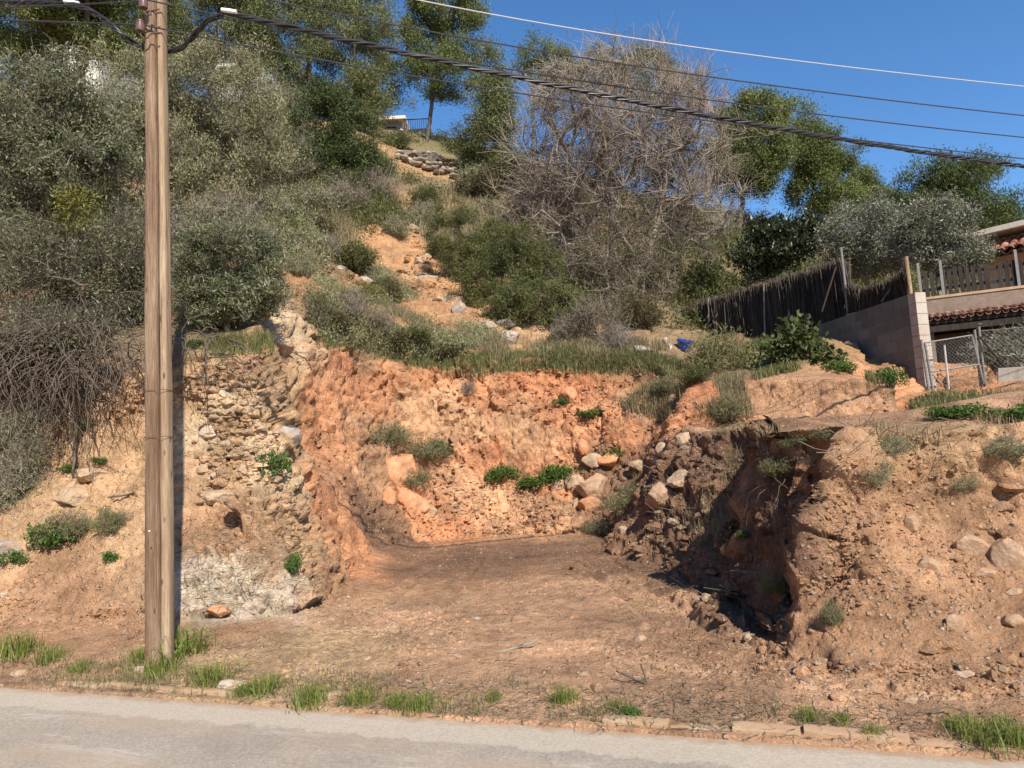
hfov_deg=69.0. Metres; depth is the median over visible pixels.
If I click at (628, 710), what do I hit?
weed
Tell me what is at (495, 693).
grass tuft
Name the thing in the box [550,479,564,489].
rock
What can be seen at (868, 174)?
pine tree
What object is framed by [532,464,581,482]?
weed
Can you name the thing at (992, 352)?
chain link fence
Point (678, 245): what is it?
thicket
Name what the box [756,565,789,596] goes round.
weed
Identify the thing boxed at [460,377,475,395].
shrub
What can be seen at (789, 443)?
weed
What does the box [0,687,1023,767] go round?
road
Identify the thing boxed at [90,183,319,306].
brown thicket
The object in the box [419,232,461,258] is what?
shrub
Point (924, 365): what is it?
gate post
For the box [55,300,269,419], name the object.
roots
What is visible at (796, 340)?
ivy bush
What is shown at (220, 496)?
boulder
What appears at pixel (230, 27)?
pine tree
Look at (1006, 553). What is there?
boulder
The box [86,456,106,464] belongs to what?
weed
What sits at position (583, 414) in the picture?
weed
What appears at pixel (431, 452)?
weed
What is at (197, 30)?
twisted cable
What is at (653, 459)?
rock
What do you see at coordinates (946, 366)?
garden gate
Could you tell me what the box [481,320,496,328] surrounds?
rock
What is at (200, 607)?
rock
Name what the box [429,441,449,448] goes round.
weed
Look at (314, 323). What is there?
hanging bush
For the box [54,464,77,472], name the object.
weed
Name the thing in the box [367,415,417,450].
weed
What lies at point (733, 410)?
weed
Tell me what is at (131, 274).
brown thicket
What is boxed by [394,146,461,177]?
dry stone wall
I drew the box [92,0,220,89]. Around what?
pine tree
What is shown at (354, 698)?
grass tuft
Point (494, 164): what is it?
shrub
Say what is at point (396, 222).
shrub
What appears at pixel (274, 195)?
shrub
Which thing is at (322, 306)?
shrub
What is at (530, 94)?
cable
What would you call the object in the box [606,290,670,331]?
shrub
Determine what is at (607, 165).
bare tree
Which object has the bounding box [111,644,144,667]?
grass tuft
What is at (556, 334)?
shrub
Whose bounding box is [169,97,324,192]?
thicket
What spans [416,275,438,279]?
rock
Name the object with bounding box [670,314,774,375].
green shrub
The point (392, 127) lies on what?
window
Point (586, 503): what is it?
boulder
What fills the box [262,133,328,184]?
shrub
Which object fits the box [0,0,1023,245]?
sky
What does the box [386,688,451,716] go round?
grass tuft
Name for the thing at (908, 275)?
fence post
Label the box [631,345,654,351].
rock
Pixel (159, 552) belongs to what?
utility pole
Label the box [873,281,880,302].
brace
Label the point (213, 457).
pale rubble
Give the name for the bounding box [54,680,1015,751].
kerb
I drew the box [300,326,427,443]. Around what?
roots
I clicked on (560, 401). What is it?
weed
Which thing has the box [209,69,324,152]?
thicket
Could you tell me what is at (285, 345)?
boulder
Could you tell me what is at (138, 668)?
rock
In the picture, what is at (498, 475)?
weed
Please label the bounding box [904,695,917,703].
rock
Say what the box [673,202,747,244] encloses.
shrub
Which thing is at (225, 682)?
rock
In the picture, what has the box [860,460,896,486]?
shrub
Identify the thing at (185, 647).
grass tuft
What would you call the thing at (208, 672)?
grass tuft
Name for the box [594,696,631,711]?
grass tuft
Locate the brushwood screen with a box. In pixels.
[846,268,907,313]
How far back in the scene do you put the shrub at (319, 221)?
21.55 m
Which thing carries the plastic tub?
on the hillside
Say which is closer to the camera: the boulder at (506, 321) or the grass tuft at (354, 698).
the grass tuft at (354, 698)
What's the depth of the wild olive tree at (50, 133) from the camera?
11.85 m
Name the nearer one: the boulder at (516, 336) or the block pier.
the block pier
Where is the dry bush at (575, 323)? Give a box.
[542,283,641,342]
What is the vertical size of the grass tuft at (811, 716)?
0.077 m
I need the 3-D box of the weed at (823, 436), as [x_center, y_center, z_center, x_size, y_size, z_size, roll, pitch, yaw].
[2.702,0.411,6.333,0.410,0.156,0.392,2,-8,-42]
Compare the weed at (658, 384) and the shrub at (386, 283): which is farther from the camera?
the shrub at (386, 283)
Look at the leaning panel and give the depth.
12.96 m
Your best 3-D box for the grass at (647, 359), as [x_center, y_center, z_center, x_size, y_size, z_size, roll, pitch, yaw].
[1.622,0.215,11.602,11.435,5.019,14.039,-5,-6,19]
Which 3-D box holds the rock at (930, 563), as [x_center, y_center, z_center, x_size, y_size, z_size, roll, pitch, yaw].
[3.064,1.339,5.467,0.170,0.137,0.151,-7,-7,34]
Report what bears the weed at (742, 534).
on the hillside
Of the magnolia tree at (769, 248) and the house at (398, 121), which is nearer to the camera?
the magnolia tree at (769, 248)
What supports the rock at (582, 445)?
on the hillside
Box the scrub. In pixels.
[261,133,541,361]
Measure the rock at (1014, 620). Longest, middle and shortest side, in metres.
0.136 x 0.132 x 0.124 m
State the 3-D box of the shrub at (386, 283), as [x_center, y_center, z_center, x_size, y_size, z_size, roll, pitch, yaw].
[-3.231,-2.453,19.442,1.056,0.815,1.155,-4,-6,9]
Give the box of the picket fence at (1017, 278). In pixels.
[916,249,1023,297]
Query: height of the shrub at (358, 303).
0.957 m
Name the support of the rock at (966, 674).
on the hillside
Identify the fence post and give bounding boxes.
[839,247,847,312]
[904,256,912,293]
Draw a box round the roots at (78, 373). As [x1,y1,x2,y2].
[0,255,144,471]
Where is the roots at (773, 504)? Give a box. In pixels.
[735,475,788,550]
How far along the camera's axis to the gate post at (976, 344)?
13.33 m
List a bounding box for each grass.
[19,156,1023,743]
[35,309,1022,748]
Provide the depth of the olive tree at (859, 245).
19.16 m
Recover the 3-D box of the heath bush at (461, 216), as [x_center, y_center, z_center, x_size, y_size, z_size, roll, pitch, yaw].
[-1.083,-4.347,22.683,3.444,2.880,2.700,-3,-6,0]
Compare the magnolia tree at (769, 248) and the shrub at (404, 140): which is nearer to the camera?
the magnolia tree at (769, 248)
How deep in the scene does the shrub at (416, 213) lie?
28.74 m
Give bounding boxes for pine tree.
[0,0,192,100]
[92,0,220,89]
[167,0,286,98]
[223,0,424,131]
[332,1,419,123]
[380,0,493,142]
[462,33,531,147]
[497,24,701,151]
[697,80,805,233]
[775,92,877,222]
[843,156,904,234]
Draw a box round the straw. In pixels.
[0,411,1023,757]
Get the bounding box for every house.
[54,32,142,99]
[215,49,287,105]
[370,115,409,130]
[960,220,1023,289]
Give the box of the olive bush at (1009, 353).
[957,317,1023,370]
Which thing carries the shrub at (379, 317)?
on the hillside
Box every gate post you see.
[920,339,929,390]
[973,330,982,387]
[977,327,986,386]
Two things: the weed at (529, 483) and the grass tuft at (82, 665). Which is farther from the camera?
the weed at (529, 483)
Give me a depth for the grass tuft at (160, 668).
5.92 m
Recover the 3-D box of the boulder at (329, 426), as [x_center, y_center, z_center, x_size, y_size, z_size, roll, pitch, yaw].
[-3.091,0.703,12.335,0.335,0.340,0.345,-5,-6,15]
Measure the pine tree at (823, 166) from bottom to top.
8.515 m
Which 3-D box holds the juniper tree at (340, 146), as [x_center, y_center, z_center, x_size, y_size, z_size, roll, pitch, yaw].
[-7.253,-9.833,29.963,4.592,5.412,3.710,-2,-6,-14]
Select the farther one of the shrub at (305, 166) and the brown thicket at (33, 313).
the shrub at (305, 166)
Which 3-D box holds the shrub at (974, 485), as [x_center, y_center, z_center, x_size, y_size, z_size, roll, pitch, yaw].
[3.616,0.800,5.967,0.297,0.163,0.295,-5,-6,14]
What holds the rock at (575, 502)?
on the hillside
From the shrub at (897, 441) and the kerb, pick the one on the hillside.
the shrub at (897, 441)
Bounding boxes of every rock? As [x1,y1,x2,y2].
[10,670,27,676]
[135,666,143,672]
[188,604,204,612]
[195,464,208,473]
[198,425,216,439]
[205,605,231,617]
[217,679,247,688]
[235,464,246,475]
[242,601,265,613]
[322,690,343,699]
[358,276,374,283]
[383,486,396,503]
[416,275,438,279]
[428,507,437,517]
[451,301,466,313]
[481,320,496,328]
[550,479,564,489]
[559,387,576,403]
[573,500,578,509]
[576,439,588,455]
[581,453,601,467]
[598,452,618,466]
[627,460,645,471]
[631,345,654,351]
[635,635,646,640]
[650,456,661,463]
[655,442,666,456]
[667,394,675,404]
[675,432,689,445]
[701,593,710,602]
[808,686,817,689]
[814,657,827,661]
[904,515,919,532]
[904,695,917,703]
[953,668,974,677]
[975,567,996,577]
[998,665,1009,674]
[1001,614,1023,627]
[1005,587,1021,595]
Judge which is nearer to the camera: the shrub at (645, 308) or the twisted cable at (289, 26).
the twisted cable at (289, 26)
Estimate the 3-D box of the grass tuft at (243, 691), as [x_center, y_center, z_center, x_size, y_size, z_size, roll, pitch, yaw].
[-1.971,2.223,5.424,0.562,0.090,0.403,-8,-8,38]
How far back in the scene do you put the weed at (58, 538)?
8.34 m
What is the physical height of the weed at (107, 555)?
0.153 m
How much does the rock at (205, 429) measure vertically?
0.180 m
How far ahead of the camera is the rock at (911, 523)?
5.80 m
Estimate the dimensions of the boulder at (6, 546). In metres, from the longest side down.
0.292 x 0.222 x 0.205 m
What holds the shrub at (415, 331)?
on the hillside
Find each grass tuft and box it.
[0,626,57,663]
[21,640,77,666]
[66,656,95,674]
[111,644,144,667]
[127,617,242,668]
[129,651,196,681]
[181,651,254,691]
[224,676,259,699]
[231,667,294,700]
[282,676,339,713]
[324,673,391,710]
[371,685,424,712]
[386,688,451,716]
[478,687,507,702]
[538,679,589,707]
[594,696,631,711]
[779,702,827,725]
[816,704,859,726]
[855,719,894,741]
[923,700,1023,759]
[927,708,979,734]
[975,708,1023,750]
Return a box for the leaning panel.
[997,366,1023,381]
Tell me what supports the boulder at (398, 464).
on the hillside
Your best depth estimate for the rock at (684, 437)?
10.98 m
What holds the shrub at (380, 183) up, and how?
on the hillside
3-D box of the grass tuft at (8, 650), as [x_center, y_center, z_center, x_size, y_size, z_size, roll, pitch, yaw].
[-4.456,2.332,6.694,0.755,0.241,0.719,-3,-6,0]
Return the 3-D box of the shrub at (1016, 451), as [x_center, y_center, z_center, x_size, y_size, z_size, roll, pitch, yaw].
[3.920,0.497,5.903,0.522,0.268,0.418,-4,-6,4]
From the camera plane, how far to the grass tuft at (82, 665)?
6.20 m
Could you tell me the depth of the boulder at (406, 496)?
13.14 m
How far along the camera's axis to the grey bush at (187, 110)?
13.58 m
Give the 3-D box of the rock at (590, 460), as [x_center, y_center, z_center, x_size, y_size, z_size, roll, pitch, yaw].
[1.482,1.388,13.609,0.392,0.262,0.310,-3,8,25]
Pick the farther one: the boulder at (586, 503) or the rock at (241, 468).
the boulder at (586, 503)
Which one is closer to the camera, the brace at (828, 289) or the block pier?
the block pier
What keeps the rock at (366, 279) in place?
on the hillside
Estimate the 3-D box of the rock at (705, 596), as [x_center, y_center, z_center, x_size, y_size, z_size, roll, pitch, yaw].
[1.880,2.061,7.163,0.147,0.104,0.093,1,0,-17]
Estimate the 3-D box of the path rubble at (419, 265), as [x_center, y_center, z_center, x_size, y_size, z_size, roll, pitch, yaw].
[-3.750,-3.752,22.505,3.662,6.942,12.893,-2,-6,-13]
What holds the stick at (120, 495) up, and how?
on the hillside
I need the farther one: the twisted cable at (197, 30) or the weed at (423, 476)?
the weed at (423, 476)
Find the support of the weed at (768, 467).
on the hillside
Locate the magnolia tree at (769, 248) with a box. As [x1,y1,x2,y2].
[716,204,831,289]
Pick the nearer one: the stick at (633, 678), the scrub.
the stick at (633, 678)
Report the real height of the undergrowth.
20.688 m
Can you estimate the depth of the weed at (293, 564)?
7.75 m
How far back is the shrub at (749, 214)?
39.80 m
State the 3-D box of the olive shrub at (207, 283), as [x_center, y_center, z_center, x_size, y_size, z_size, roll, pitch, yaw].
[-4.122,-1.604,10.935,1.882,1.940,1.775,-6,-7,27]
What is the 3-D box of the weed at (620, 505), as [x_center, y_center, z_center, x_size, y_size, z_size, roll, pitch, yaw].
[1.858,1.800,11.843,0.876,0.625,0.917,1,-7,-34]
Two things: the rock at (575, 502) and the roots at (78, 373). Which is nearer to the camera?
the roots at (78, 373)
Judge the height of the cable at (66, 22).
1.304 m
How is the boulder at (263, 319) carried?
on the hillside
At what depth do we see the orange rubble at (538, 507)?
13.48 m
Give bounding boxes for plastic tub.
[676,339,693,350]
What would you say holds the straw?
on the hillside
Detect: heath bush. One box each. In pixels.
[422,192,523,278]
[443,212,573,306]
[467,264,609,330]
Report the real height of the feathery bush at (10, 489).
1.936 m
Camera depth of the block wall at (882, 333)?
14.62 m
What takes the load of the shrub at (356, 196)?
on the hillside
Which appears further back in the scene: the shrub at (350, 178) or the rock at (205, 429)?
the shrub at (350, 178)
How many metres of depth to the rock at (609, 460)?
13.43 m
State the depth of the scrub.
16.33 m
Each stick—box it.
[107,489,138,497]
[498,638,537,651]
[616,664,650,684]
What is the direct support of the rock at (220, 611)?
on the hillside
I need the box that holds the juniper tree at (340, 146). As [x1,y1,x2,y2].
[276,71,389,192]
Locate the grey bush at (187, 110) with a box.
[76,17,312,255]
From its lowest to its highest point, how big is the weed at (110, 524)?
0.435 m
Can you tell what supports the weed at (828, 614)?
on the hillside
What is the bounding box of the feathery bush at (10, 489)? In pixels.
[0,386,70,519]
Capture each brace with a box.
[821,267,836,311]
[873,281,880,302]
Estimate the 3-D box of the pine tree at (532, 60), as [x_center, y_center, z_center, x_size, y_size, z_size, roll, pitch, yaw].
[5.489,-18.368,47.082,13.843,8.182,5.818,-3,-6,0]
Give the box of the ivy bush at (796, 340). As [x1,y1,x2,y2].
[741,309,849,369]
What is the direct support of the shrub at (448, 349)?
on the hillside
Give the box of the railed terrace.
[403,118,431,135]
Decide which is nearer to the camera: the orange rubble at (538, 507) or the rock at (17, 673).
the rock at (17, 673)
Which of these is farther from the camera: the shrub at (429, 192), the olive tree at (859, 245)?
the shrub at (429, 192)
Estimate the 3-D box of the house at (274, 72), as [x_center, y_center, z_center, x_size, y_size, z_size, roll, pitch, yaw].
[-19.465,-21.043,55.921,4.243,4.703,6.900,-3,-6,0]
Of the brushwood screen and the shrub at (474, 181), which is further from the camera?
the shrub at (474, 181)
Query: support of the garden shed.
on the hillside
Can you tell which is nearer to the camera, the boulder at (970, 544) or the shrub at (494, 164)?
the boulder at (970, 544)
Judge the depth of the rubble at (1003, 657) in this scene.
5.54 m
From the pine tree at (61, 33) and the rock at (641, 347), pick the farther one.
the pine tree at (61, 33)
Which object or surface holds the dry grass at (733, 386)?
on the hillside
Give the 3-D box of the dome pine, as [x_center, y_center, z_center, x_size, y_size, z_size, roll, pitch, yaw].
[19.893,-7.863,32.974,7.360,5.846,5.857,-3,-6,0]
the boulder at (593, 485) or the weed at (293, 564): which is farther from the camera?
the boulder at (593, 485)
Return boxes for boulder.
[0,540,21,556]
[52,487,87,506]
[74,467,107,482]
[199,489,234,504]
[256,316,267,321]
[273,336,293,356]
[279,425,301,446]
[318,416,335,432]
[386,452,424,495]
[396,486,429,518]
[496,316,519,329]
[500,330,519,343]
[564,472,583,490]
[574,473,607,497]
[578,496,602,510]
[646,482,676,508]
[667,469,687,487]
[952,534,990,555]
[989,537,1023,570]
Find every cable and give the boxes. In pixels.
[0,0,138,7]
[0,0,223,53]
[0,19,134,25]
[144,24,1023,158]
[148,0,1023,137]
[221,8,1023,167]
[268,0,1023,115]
[418,0,1023,86]
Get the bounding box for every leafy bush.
[430,111,532,170]
[654,248,766,302]
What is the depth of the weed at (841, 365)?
13.08 m
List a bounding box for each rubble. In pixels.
[0,231,469,613]
[175,445,1023,741]
[307,367,698,567]
[334,217,464,325]
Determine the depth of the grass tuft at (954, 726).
3.97 m
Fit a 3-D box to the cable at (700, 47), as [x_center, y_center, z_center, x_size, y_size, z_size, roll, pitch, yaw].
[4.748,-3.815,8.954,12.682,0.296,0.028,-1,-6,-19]
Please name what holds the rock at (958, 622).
on the hillside
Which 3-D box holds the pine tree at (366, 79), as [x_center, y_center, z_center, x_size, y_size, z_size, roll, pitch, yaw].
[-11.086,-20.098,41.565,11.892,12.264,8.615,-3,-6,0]
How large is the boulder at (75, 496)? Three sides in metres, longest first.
0.382 x 0.310 x 0.252 m
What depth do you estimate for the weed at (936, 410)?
6.54 m
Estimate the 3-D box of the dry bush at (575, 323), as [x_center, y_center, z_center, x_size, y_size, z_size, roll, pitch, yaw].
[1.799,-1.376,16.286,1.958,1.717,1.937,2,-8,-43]
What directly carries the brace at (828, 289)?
attached to the fence post at (843, 267)
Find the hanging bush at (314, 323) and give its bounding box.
[294,283,343,347]
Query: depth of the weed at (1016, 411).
6.18 m
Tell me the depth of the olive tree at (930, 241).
17.31 m
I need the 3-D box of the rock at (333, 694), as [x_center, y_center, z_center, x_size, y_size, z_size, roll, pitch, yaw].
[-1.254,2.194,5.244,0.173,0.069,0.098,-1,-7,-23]
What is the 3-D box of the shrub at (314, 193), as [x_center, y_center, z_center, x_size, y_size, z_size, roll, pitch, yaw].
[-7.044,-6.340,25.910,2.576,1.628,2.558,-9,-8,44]
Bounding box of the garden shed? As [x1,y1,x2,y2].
[928,302,1023,367]
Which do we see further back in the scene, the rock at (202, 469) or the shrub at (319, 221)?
the shrub at (319, 221)
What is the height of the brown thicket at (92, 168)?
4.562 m
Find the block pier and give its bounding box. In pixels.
[907,292,936,390]
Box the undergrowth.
[0,96,979,332]
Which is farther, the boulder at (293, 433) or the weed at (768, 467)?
the boulder at (293, 433)
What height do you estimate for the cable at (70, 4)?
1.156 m
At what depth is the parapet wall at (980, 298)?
14.94 m
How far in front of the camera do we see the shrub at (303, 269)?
14.11 m
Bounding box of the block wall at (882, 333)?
[818,295,916,381]
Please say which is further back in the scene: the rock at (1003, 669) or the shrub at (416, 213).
the shrub at (416, 213)
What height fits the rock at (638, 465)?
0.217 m
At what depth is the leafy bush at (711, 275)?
24.39 m
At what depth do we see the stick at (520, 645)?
5.93 m
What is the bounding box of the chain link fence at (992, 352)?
[979,327,1023,383]
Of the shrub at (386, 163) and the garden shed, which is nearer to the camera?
the garden shed
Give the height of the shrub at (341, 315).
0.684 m
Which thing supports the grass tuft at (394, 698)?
on the hillside
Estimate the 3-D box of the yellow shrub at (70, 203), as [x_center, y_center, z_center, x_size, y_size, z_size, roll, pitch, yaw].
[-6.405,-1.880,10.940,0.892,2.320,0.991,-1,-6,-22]
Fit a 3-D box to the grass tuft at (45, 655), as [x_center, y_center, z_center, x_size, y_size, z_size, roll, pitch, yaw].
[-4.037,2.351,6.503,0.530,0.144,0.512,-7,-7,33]
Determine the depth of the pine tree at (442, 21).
43.50 m
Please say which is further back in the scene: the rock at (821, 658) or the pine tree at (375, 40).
the pine tree at (375, 40)
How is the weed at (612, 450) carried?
on the hillside
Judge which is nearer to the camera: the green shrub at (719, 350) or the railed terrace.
the green shrub at (719, 350)
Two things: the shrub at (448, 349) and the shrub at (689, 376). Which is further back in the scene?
the shrub at (448, 349)
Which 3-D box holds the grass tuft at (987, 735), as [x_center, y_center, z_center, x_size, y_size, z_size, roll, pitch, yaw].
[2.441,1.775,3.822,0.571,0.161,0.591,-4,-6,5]
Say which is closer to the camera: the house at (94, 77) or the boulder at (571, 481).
the boulder at (571, 481)
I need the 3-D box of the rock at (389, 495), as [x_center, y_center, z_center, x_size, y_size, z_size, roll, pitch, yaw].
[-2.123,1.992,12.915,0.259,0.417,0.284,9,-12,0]
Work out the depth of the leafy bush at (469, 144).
39.31 m
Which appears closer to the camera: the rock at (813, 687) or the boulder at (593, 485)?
the rock at (813, 687)
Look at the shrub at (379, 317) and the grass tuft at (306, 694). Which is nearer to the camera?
the grass tuft at (306, 694)
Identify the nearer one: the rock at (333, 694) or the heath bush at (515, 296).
the rock at (333, 694)
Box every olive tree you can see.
[0,24,145,286]
[807,184,916,285]
[872,184,1006,295]
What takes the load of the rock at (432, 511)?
on the hillside
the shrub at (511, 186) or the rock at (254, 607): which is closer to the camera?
the rock at (254, 607)
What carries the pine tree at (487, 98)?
on the hillside
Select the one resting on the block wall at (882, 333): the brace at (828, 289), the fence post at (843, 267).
the fence post at (843, 267)
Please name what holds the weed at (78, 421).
on the hillside
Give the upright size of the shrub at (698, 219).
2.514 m
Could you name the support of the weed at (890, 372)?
on the hillside
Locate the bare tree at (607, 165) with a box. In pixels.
[478,7,791,303]
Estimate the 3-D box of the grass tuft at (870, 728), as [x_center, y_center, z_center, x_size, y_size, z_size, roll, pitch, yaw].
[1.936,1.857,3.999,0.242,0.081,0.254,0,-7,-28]
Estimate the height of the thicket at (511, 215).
4.013 m
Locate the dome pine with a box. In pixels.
[872,137,1023,252]
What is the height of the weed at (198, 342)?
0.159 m
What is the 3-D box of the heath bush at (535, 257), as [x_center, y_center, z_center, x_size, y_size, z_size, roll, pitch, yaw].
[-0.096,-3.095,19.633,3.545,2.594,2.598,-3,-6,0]
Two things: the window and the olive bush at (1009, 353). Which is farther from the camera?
the window
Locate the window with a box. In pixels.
[385,125,396,129]
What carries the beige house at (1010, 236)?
on the hillside
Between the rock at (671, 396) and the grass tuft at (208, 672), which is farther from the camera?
the rock at (671, 396)
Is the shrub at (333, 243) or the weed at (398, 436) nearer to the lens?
the weed at (398, 436)
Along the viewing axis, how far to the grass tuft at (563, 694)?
4.76 m
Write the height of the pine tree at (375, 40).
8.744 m
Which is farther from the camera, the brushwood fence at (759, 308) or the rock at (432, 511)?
the brushwood fence at (759, 308)
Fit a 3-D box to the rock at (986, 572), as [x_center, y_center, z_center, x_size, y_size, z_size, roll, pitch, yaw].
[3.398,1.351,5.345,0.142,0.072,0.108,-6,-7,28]
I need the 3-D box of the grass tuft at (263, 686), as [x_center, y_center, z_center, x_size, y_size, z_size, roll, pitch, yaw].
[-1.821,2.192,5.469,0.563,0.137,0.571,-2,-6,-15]
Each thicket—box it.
[0,34,174,216]
[0,190,197,331]
[0,273,141,489]
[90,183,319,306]
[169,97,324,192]
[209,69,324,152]
[471,174,608,270]
[531,134,729,255]
[540,192,703,319]
[640,212,739,284]
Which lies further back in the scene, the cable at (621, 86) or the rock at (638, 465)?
the rock at (638, 465)
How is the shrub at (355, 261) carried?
on the hillside
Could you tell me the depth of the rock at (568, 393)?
14.29 m
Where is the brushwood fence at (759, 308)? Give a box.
[670,255,854,338]
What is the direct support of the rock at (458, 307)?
on the hillside
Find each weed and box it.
[0,549,28,565]
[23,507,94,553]
[23,519,78,548]
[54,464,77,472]
[65,412,95,432]
[84,503,132,536]
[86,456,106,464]
[98,549,120,562]
[181,339,202,347]
[254,445,292,476]
[283,549,303,573]
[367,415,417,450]
[399,433,454,464]
[400,464,434,489]
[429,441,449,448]
[483,465,524,483]
[512,475,548,489]
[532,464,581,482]
[552,397,569,404]
[573,407,602,418]
[579,515,613,534]
[604,447,626,456]
[605,479,636,516]
[616,704,643,715]
[650,372,678,393]
[705,388,752,422]
[735,530,750,539]
[756,452,793,478]
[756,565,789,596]
[777,430,815,448]
[803,423,839,440]
[816,598,846,627]
[819,358,858,372]
[874,365,910,388]
[921,403,961,419]
[934,401,1002,418]
[987,399,1023,421]
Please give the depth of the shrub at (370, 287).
17.52 m
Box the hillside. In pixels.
[0,85,1023,760]
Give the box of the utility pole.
[135,0,173,669]
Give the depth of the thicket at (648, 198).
30.01 m
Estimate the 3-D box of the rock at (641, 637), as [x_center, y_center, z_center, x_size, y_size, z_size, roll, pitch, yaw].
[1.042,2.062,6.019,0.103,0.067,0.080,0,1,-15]
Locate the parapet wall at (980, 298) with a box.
[926,285,1023,320]
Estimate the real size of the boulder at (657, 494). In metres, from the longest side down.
0.501 x 0.444 x 0.420 m
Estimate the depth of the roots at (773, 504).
6.61 m
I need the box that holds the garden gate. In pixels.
[924,334,984,390]
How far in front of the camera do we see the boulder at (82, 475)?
9.05 m
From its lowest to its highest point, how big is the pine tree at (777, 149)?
8.029 m
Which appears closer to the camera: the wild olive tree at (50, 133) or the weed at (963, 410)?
the weed at (963, 410)
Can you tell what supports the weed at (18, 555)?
on the hillside
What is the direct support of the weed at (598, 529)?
on the hillside
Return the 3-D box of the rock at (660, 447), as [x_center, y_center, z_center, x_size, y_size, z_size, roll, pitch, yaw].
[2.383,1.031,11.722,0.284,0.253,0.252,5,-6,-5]
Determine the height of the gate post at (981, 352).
1.250 m
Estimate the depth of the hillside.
7.86 m
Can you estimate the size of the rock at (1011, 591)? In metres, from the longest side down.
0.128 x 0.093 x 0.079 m
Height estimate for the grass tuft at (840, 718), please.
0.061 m
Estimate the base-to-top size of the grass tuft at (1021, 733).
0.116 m
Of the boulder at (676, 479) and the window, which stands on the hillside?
the boulder at (676, 479)
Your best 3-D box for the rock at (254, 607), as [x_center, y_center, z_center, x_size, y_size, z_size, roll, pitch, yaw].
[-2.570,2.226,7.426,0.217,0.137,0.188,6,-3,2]
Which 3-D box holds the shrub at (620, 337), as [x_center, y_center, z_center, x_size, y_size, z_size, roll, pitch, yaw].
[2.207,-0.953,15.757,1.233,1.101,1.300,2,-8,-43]
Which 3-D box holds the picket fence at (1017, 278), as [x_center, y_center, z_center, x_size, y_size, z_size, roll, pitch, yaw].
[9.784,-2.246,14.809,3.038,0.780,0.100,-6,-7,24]
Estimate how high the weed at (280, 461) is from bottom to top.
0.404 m
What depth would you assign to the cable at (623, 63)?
7.62 m
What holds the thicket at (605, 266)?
on the hillside
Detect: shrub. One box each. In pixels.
[42,176,110,314]
[171,202,300,332]
[243,180,312,222]
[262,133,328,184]
[275,172,343,212]
[281,247,323,276]
[301,288,336,326]
[303,209,343,239]
[313,228,343,257]
[314,161,365,190]
[316,174,376,210]
[317,305,358,333]
[327,281,375,319]
[333,231,383,272]
[353,280,388,303]
[356,159,408,198]
[359,144,398,175]
[360,302,402,332]
[372,275,406,302]
[379,213,415,237]
[384,128,414,148]
[388,323,437,343]
[399,196,447,227]
[403,181,446,205]
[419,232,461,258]
[434,341,471,358]
[448,158,507,199]
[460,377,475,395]
[481,144,553,186]
[499,168,577,203]
[544,318,580,344]
[589,316,644,350]
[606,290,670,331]
[625,193,711,238]
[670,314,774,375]
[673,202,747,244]
[674,363,716,385]
[725,205,774,232]
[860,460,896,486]
[876,429,911,457]
[949,473,984,491]
[977,431,1023,461]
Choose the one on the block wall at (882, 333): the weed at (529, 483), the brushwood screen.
the brushwood screen
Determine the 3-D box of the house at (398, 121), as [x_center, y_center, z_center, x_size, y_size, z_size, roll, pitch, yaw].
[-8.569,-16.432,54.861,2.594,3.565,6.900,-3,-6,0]
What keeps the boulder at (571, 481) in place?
on the hillside

